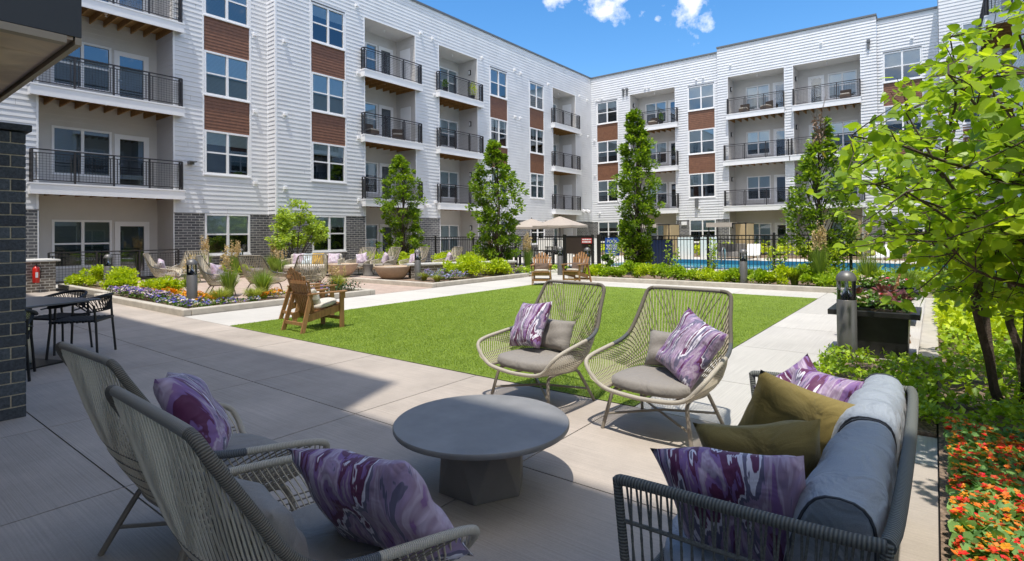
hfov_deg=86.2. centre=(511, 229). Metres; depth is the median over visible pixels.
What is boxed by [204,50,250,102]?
window
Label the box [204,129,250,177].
window
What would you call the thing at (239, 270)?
shrub
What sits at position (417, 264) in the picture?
bollard light
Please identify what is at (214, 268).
throw pillow
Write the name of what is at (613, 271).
hedge bush
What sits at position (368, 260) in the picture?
rope lounge chair
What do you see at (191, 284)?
bollard light
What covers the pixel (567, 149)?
storage door
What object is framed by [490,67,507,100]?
window
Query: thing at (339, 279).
ornamental grass
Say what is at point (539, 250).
pool table
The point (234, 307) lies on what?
flower kerb
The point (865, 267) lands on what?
ornamental grass
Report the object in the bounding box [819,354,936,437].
ground cover bed
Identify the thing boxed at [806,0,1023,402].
redbud tree
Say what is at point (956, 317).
ground cover
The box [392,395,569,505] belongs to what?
coffee table
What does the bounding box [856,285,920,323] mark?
planter box
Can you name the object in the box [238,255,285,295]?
rope lounge chair
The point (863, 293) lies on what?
broad leaf plant
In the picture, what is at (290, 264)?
terrace sofa
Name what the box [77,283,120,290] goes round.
shrub bed
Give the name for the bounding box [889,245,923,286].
ornamental grass
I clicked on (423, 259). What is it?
rope lounge chair
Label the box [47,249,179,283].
patio railing
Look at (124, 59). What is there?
door
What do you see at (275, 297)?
side flower bed
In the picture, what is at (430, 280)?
terrace corner bed
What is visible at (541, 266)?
throw pillow
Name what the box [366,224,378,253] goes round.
window
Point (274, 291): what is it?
marigold border
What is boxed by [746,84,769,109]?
window
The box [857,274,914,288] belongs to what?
planter flowers
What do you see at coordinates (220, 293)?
ornamental grass
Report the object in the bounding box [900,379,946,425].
ground cover
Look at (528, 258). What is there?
ornamental grass
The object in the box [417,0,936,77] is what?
sky
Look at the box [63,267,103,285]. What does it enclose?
shrub
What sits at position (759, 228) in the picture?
window
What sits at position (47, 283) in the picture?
brick counter
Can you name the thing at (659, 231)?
window
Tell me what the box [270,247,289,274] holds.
ornamental grass
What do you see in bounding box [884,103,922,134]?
window
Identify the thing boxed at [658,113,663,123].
potted plant
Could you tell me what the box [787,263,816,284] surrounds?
hedge bush
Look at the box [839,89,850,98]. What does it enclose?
wicker armchair
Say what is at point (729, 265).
pool water
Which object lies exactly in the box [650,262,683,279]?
hedge bush
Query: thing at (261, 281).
ornamental grass
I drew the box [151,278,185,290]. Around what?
shrub
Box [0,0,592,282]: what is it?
apartment building
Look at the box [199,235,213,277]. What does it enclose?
ornamental grass
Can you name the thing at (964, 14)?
apartment building
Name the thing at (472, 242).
pool fence
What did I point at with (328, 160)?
window
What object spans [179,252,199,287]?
ornamental grass
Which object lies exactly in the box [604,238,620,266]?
young shrub
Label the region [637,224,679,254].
cabana
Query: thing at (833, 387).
throw pillow
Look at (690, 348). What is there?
throw pillow
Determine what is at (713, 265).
young shrub
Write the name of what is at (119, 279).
shrub
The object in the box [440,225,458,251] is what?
window
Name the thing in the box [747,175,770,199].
window
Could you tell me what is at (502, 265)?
shrub
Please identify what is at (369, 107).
window
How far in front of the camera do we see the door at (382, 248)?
29.52 m
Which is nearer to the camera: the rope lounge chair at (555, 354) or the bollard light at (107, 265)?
the rope lounge chair at (555, 354)
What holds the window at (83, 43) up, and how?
in the apartment building at (182, 126)
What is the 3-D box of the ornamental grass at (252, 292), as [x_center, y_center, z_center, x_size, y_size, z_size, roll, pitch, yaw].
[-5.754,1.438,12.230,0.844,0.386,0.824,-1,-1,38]
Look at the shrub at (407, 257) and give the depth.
23.84 m
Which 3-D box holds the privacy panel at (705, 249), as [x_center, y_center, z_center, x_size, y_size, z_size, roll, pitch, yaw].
[10.415,1.046,28.974,0.890,1.255,0.040,-1,-1,38]
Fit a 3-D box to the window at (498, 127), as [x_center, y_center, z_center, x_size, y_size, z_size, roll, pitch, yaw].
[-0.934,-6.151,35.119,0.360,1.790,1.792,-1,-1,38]
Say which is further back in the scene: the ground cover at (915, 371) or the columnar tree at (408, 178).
the columnar tree at (408, 178)
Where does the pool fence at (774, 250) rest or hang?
on the flower bed at (671, 278)
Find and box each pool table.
[520,250,555,264]
[543,251,582,262]
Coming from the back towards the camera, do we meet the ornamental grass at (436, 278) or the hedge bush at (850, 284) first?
the ornamental grass at (436, 278)
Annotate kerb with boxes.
[58,281,111,294]
[94,293,190,316]
[103,290,369,315]
[342,287,374,294]
[352,273,528,287]
[568,275,933,297]
[918,299,938,366]
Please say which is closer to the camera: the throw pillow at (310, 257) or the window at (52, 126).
the window at (52, 126)
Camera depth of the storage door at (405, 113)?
29.77 m
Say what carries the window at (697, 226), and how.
in the apartment building at (718, 155)
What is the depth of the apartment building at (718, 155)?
37.75 m
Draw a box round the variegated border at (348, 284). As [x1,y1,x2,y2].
[306,279,364,290]
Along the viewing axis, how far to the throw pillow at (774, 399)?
2.43 m
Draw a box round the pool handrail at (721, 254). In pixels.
[711,247,725,262]
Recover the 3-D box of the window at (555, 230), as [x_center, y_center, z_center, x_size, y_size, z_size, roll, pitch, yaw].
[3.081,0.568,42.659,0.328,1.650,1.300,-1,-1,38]
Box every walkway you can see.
[185,280,539,325]
[501,277,933,304]
[635,299,836,425]
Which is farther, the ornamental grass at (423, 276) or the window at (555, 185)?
the window at (555, 185)
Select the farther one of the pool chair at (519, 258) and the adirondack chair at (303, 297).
the pool chair at (519, 258)
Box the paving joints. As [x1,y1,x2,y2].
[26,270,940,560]
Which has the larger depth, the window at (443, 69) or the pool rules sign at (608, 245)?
the window at (443, 69)
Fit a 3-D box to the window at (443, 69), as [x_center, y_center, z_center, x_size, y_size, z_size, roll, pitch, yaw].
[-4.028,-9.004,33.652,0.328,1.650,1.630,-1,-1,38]
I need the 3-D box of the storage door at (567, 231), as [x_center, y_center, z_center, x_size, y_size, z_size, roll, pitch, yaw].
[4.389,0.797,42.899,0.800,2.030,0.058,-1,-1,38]
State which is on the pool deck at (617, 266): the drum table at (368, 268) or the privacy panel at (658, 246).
the privacy panel at (658, 246)
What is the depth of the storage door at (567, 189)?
42.88 m
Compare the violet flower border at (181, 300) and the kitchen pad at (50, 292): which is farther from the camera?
the kitchen pad at (50, 292)
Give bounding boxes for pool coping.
[594,259,955,272]
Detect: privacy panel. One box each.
[539,238,552,259]
[558,238,571,260]
[579,238,596,261]
[652,240,672,264]
[678,237,692,258]
[700,237,716,259]
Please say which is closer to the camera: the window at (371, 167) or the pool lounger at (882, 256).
the pool lounger at (882, 256)
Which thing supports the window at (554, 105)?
in the apartment building at (182, 126)
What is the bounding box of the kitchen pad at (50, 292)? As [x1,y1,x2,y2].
[26,291,56,294]
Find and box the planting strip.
[573,253,905,260]
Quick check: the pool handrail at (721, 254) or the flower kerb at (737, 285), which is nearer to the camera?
the flower kerb at (737, 285)
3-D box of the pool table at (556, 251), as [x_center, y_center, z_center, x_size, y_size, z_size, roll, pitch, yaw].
[2.268,1.338,24.020,1.600,0.740,0.800,-1,-1,30]
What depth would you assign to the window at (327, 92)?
25.17 m
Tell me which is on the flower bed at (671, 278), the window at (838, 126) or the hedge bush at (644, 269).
the hedge bush at (644, 269)
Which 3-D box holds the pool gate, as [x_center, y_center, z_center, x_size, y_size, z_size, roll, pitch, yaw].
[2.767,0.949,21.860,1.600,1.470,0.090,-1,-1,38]
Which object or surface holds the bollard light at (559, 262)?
on the gate path
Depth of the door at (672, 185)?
41.92 m
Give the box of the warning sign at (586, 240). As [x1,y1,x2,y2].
[582,238,591,242]
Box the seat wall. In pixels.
[407,260,516,278]
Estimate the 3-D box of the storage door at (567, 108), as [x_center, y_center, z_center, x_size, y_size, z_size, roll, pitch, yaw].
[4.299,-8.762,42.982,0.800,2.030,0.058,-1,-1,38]
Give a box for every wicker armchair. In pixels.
[366,124,378,134]
[392,129,402,139]
[648,118,657,124]
[739,104,749,112]
[760,100,772,109]
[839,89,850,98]
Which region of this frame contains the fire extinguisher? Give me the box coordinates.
[32,263,40,282]
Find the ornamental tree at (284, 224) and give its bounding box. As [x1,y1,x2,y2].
[264,198,330,270]
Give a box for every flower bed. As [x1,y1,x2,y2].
[114,294,241,315]
[237,291,348,302]
[597,273,959,291]
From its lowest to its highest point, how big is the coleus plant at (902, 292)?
0.275 m
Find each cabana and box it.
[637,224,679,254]
[706,222,753,257]
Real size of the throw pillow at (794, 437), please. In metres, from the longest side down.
0.460 x 0.460 x 0.206 m
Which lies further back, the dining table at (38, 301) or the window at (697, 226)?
the window at (697, 226)
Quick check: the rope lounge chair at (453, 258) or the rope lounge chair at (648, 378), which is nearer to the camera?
the rope lounge chair at (648, 378)
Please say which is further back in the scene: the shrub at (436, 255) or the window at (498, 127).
the window at (498, 127)
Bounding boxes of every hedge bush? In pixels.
[584,263,607,276]
[597,266,623,277]
[618,259,641,277]
[634,263,659,277]
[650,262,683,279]
[676,267,706,280]
[696,266,729,281]
[719,267,749,282]
[747,267,769,283]
[763,264,798,284]
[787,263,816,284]
[811,270,851,287]
[842,271,878,287]
[878,270,919,286]
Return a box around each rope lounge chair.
[55,341,329,560]
[105,385,479,560]
[143,253,181,279]
[173,250,208,282]
[194,255,239,294]
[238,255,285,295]
[284,254,327,288]
[345,247,375,272]
[370,247,400,274]
[399,247,429,264]
[433,247,462,261]
[476,280,605,403]
[584,286,732,446]
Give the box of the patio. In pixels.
[0,293,938,560]
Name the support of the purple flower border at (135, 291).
on the front flower bed at (137, 298)
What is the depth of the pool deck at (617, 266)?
24.34 m
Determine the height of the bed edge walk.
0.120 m
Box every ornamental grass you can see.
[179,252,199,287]
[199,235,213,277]
[204,285,236,303]
[215,244,242,298]
[227,240,241,275]
[236,285,270,301]
[248,265,279,298]
[264,239,281,273]
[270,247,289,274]
[323,264,350,290]
[415,272,429,280]
[431,274,442,281]
[521,231,533,272]
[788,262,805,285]
[809,220,831,286]
[850,230,882,278]
[852,219,864,256]
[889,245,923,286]
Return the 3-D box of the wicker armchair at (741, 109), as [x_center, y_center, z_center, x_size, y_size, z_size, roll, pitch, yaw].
[15.986,-8.373,37.737,0.600,0.580,0.620,-1,-1,38]
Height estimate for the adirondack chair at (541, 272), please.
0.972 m
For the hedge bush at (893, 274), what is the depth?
13.40 m
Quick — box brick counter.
[25,258,60,292]
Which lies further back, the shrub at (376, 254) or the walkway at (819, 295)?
the shrub at (376, 254)
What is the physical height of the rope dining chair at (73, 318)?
0.798 m
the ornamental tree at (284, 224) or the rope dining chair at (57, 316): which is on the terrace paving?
the ornamental tree at (284, 224)
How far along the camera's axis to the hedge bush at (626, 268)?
17.31 m
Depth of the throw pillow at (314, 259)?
20.90 m
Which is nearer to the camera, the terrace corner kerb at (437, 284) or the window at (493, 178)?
the terrace corner kerb at (437, 284)
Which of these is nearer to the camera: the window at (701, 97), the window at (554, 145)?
the window at (701, 97)
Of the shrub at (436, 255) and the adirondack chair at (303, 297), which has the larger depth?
the shrub at (436, 255)
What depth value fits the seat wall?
18.61 m
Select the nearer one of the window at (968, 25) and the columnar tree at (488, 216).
the columnar tree at (488, 216)
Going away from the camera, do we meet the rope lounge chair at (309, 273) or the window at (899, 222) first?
the rope lounge chair at (309, 273)
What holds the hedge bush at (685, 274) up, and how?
on the flower bed at (671, 278)
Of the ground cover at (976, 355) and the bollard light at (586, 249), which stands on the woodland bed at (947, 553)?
the ground cover at (976, 355)
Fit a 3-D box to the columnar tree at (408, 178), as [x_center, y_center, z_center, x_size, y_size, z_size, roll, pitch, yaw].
[-5.156,-0.867,25.388,2.544,5.320,2.547,-1,-1,38]
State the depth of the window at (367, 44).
29.08 m
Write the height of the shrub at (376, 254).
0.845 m
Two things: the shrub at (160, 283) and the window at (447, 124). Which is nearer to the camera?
the shrub at (160, 283)
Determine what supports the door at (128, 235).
in the apartment building at (182, 126)
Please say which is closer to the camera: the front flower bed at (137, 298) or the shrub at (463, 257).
the front flower bed at (137, 298)
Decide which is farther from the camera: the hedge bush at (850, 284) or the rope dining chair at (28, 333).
the hedge bush at (850, 284)
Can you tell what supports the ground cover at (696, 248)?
on the planting strip
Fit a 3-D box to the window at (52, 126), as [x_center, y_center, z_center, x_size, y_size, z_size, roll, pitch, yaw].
[-15.417,-2.753,19.645,0.098,1.700,1.750,-1,-1,38]
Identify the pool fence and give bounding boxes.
[401,234,563,266]
[599,232,957,278]
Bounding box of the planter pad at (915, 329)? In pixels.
[834,304,923,362]
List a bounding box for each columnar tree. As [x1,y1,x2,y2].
[374,154,429,263]
[464,139,529,260]
[607,108,665,265]
[778,98,864,273]
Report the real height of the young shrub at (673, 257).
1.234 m
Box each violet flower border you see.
[150,293,218,307]
[214,295,260,304]
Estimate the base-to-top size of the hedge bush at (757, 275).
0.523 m
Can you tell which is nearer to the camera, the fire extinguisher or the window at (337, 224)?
the fire extinguisher
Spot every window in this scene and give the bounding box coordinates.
[51,42,111,93]
[51,125,111,177]
[52,220,111,268]
[203,0,249,28]
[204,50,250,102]
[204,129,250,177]
[205,213,250,255]
[311,2,345,51]
[311,71,345,117]
[312,142,346,183]
[312,215,346,252]
[365,41,376,70]
[365,102,377,128]
[366,161,377,193]
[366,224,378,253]
[439,66,457,92]
[440,118,457,148]
[440,170,458,198]
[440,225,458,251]
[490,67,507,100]
[490,117,507,148]
[491,167,508,196]
[529,81,543,111]
[530,127,544,155]
[530,173,544,199]
[532,221,544,244]
[553,104,556,122]
[553,144,556,165]
[554,184,557,203]
[554,228,557,246]
[597,100,617,124]
[597,139,617,163]
[597,180,618,202]
[598,221,618,242]
[646,101,666,124]
[647,182,667,203]
[650,142,666,164]
[651,225,663,238]
[688,83,714,111]
[688,127,714,154]
[689,172,715,198]
[689,219,715,242]
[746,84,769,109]
[746,130,769,155]
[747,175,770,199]
[754,223,771,246]
[828,69,856,98]
[829,119,857,146]
[829,171,858,194]
[830,221,858,244]
[883,47,922,83]
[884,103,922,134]
[886,214,924,242]
[961,22,978,61]
[962,90,979,124]
[969,149,992,181]
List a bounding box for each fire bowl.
[327,263,357,276]
[374,265,410,279]
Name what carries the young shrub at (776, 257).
on the flower bed at (671, 278)
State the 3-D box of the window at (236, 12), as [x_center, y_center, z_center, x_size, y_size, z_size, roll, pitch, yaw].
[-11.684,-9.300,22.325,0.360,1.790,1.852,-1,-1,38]
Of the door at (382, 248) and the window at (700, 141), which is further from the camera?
the window at (700, 141)
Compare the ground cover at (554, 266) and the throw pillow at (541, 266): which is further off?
the ground cover at (554, 266)
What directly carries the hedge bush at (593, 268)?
on the flower bed at (671, 278)
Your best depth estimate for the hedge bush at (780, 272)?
14.51 m
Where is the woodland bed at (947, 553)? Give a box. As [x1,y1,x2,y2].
[937,322,1023,560]
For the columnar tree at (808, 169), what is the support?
on the flower bed at (671, 278)
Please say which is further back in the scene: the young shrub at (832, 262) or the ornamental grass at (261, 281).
the young shrub at (832, 262)
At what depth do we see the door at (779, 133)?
37.22 m
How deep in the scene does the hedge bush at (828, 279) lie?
13.76 m
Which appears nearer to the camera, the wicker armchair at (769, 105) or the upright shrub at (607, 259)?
the upright shrub at (607, 259)
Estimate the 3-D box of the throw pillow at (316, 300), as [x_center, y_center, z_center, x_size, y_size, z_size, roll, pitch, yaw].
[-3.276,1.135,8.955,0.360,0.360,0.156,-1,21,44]
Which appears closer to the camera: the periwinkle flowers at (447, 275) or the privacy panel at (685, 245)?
the periwinkle flowers at (447, 275)
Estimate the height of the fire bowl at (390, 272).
0.480 m
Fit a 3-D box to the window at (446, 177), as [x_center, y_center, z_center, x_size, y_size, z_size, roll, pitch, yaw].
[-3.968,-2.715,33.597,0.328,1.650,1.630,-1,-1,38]
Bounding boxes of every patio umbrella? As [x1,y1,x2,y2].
[506,218,556,263]
[532,215,587,250]
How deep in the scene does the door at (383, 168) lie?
29.50 m
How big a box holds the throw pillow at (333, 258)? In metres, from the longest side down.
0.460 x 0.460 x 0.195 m
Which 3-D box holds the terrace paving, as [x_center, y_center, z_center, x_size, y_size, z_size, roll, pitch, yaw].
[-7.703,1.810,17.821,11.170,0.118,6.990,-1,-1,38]
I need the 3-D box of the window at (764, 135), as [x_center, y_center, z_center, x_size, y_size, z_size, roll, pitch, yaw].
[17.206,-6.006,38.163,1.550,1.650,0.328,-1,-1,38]
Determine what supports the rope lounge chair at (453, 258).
on the terrace paving
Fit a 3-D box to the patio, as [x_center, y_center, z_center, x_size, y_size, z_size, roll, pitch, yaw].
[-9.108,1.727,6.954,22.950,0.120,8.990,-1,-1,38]
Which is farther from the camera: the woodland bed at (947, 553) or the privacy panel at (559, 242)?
the privacy panel at (559, 242)
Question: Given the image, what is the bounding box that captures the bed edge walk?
[915,435,937,467]
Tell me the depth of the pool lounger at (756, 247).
29.30 m
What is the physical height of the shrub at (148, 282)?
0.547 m
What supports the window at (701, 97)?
in the apartment building at (718, 155)
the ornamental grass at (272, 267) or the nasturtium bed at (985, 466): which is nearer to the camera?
the nasturtium bed at (985, 466)
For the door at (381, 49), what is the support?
in the apartment building at (182, 126)
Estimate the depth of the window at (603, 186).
43.86 m
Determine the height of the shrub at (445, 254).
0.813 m
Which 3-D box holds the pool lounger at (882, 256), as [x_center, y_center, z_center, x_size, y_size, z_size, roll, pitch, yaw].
[16.993,1.147,25.263,1.765,0.864,0.640,0,-1,-42]
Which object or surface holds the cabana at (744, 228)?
on the pool deck at (802, 260)
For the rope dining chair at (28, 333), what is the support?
on the patio
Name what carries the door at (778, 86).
in the apartment building at (718, 155)
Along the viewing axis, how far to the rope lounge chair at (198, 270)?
18.58 m
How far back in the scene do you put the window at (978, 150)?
28.57 m
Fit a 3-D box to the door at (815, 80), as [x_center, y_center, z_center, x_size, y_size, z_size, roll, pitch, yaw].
[19.926,-8.994,35.857,0.940,2.095,0.057,-1,-1,38]
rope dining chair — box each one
[25,309,38,381]
[33,290,92,355]
[45,292,116,359]
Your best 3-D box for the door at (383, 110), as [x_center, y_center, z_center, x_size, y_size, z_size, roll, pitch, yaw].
[-6.813,-5.634,29.702,0.057,2.095,0.970,-1,-1,38]
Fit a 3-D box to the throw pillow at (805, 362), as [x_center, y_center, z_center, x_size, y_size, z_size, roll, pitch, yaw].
[1.577,0.932,3.004,0.216,0.360,0.360,24,-58,-37]
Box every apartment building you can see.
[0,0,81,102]
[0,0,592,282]
[591,6,940,256]
[937,0,1023,216]
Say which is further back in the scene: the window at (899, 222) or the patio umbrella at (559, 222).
the window at (899, 222)
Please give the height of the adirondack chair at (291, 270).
0.972 m
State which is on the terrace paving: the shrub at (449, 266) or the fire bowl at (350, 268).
the fire bowl at (350, 268)
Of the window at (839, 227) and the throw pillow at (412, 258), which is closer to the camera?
the throw pillow at (412, 258)
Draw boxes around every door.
[114,50,148,100]
[114,134,148,187]
[115,0,147,12]
[115,222,149,276]
[378,46,392,75]
[379,105,392,137]
[379,163,393,199]
[380,224,393,256]
[400,48,409,80]
[400,106,410,140]
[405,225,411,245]
[562,104,570,126]
[563,144,571,168]
[563,184,571,209]
[564,228,572,235]
[668,99,674,122]
[669,141,675,165]
[669,182,675,207]
[773,81,783,107]
[773,128,784,155]
[774,174,785,203]
[775,222,785,252]
[808,75,824,102]
[809,123,824,151]
[809,171,825,202]
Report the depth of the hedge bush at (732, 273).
15.41 m
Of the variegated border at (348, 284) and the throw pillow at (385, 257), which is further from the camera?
the throw pillow at (385, 257)
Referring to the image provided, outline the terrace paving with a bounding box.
[102,273,427,300]
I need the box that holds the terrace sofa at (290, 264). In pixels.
[281,254,344,272]
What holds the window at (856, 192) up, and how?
in the apartment building at (718, 155)
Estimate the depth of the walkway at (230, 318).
12.81 m
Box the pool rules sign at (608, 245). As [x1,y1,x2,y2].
[605,238,619,255]
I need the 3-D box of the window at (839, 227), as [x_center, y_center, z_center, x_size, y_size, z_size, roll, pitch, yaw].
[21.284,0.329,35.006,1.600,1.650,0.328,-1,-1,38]
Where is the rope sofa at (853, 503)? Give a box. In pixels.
[612,370,918,560]
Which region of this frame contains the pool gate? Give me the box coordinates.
[564,234,598,270]
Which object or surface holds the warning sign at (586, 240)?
attached to the pool gate
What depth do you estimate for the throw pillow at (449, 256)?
20.51 m
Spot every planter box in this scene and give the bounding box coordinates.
[828,303,921,360]
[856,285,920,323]
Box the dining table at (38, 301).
[25,296,100,370]
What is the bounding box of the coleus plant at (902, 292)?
[849,282,914,303]
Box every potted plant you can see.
[442,79,448,91]
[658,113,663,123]
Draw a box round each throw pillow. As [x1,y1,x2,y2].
[153,372,231,449]
[157,259,166,272]
[210,263,222,279]
[287,448,473,560]
[292,253,304,263]
[302,253,312,263]
[308,289,320,304]
[312,253,323,263]
[328,253,339,263]
[356,252,367,262]
[381,252,388,262]
[409,253,418,262]
[445,252,452,260]
[509,301,552,348]
[535,263,548,269]
[572,262,584,271]
[650,447,805,560]
[655,307,727,390]
[693,419,820,478]
[737,370,854,455]
[753,353,816,388]
[791,368,863,401]
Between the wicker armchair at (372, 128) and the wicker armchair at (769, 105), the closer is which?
the wicker armchair at (372, 128)
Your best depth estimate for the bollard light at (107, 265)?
15.77 m
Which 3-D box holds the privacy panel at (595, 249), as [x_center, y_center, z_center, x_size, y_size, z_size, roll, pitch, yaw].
[3.907,1.103,28.440,1.240,1.255,0.040,-1,-1,38]
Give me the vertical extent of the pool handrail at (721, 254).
0.874 m
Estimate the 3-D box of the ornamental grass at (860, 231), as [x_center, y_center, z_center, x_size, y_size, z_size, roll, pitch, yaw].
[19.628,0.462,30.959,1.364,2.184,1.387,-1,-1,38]
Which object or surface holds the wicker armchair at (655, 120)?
on the apartment building at (718, 155)
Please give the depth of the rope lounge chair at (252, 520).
1.60 m
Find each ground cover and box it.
[515,263,568,273]
[601,240,976,257]
[812,264,1018,287]
[813,343,940,395]
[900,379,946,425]
[931,286,1022,339]
[934,385,1023,433]
[935,324,1023,398]
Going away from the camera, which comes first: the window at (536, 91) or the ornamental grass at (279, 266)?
the ornamental grass at (279, 266)
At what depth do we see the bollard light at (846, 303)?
6.43 m
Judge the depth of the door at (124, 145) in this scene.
20.82 m
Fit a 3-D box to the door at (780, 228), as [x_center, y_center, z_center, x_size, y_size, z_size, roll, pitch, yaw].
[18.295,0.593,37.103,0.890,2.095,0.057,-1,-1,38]
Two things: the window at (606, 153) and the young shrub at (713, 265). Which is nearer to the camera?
the young shrub at (713, 265)
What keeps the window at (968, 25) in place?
in the apartment building at (964, 14)
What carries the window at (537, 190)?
in the apartment building at (182, 126)
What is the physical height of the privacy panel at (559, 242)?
1.255 m
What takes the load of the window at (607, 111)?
in the apartment building at (718, 155)
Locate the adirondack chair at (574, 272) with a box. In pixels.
[561,252,591,283]
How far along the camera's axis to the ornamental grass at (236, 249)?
20.49 m
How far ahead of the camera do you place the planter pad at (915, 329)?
7.98 m
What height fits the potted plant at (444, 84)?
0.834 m
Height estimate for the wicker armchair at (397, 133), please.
0.580 m
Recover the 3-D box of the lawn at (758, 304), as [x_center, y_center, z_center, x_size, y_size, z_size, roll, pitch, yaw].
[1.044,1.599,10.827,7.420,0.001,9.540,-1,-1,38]
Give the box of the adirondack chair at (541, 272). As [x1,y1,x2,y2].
[530,252,552,285]
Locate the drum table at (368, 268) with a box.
[363,264,372,275]
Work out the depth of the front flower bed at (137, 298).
12.67 m
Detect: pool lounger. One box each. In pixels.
[745,244,759,260]
[867,244,890,262]
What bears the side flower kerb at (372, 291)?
on the terrace paving
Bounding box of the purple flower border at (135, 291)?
[107,285,171,301]
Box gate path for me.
[515,270,567,278]
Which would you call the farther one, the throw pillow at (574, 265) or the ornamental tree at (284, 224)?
the ornamental tree at (284, 224)
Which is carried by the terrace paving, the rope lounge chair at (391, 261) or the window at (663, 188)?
the rope lounge chair at (391, 261)
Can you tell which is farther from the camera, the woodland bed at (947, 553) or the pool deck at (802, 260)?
the pool deck at (802, 260)
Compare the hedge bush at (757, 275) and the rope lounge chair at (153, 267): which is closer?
the hedge bush at (757, 275)
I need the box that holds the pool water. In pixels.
[619,263,995,273]
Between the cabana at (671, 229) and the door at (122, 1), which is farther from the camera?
the cabana at (671, 229)
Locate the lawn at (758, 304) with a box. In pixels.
[231,283,817,405]
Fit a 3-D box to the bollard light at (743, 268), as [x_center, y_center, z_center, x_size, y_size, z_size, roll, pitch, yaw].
[6.402,1.066,15.143,0.220,1.050,0.220,-1,-1,38]
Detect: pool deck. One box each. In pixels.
[517,263,1005,283]
[518,255,915,264]
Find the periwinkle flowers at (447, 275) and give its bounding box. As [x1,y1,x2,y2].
[418,268,467,278]
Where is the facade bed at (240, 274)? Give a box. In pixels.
[185,268,361,278]
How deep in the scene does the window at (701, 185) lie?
39.16 m
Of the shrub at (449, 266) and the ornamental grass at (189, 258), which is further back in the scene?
the shrub at (449, 266)
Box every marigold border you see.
[139,285,221,302]
[255,287,286,297]
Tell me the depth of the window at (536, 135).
38.66 m
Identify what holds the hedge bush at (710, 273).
on the flower bed at (671, 278)
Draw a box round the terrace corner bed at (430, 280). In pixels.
[370,275,531,282]
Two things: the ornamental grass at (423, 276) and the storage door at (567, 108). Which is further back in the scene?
the storage door at (567, 108)
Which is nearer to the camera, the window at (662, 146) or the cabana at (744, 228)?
the cabana at (744, 228)
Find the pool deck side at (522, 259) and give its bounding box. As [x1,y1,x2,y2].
[513,257,623,263]
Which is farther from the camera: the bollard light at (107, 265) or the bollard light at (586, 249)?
the bollard light at (586, 249)
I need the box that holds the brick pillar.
[0,122,31,421]
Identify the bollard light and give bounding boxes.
[103,254,112,281]
[186,259,197,300]
[414,249,420,279]
[557,246,562,274]
[584,247,590,275]
[739,249,747,282]
[836,270,857,357]
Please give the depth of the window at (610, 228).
43.76 m
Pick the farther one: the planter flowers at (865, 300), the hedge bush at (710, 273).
the hedge bush at (710, 273)
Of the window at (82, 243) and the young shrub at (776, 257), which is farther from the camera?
the window at (82, 243)
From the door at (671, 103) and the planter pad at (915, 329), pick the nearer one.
the planter pad at (915, 329)
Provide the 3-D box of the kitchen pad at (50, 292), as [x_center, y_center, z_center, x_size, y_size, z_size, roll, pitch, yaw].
[-14.558,1.857,16.126,4.190,0.124,1.130,-1,-1,38]
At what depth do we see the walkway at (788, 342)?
6.72 m
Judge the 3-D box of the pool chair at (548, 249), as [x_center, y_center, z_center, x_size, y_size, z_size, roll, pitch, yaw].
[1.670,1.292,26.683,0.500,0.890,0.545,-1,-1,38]
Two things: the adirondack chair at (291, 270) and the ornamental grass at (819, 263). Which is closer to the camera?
the adirondack chair at (291, 270)
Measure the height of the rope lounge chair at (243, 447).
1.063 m
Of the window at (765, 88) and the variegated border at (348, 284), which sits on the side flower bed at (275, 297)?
the variegated border at (348, 284)
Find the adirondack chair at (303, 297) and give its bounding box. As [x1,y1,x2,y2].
[281,271,347,333]
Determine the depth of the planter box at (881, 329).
6.49 m
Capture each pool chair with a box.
[513,247,524,265]
[530,247,543,266]
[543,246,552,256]
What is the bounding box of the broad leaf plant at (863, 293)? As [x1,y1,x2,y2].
[836,287,876,305]
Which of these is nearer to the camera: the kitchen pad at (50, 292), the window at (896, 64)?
the kitchen pad at (50, 292)
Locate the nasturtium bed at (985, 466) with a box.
[943,416,1023,560]
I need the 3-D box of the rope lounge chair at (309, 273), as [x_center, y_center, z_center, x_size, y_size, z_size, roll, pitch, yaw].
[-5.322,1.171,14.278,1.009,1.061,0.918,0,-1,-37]
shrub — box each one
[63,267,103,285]
[81,264,113,285]
[99,266,140,288]
[102,273,137,290]
[138,274,173,288]
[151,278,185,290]
[237,264,253,272]
[363,251,383,263]
[397,249,413,263]
[430,252,445,261]
[435,250,455,261]
[435,260,466,278]
[455,253,488,273]
[462,254,486,276]
[485,257,513,274]
[600,253,614,267]
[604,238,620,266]
[663,240,680,266]
[705,238,718,270]
[763,238,790,281]
[821,240,842,271]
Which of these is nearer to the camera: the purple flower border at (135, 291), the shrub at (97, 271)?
the purple flower border at (135, 291)
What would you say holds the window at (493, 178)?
in the apartment building at (182, 126)
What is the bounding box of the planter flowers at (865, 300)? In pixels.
[832,288,913,312]
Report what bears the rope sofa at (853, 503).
on the patio

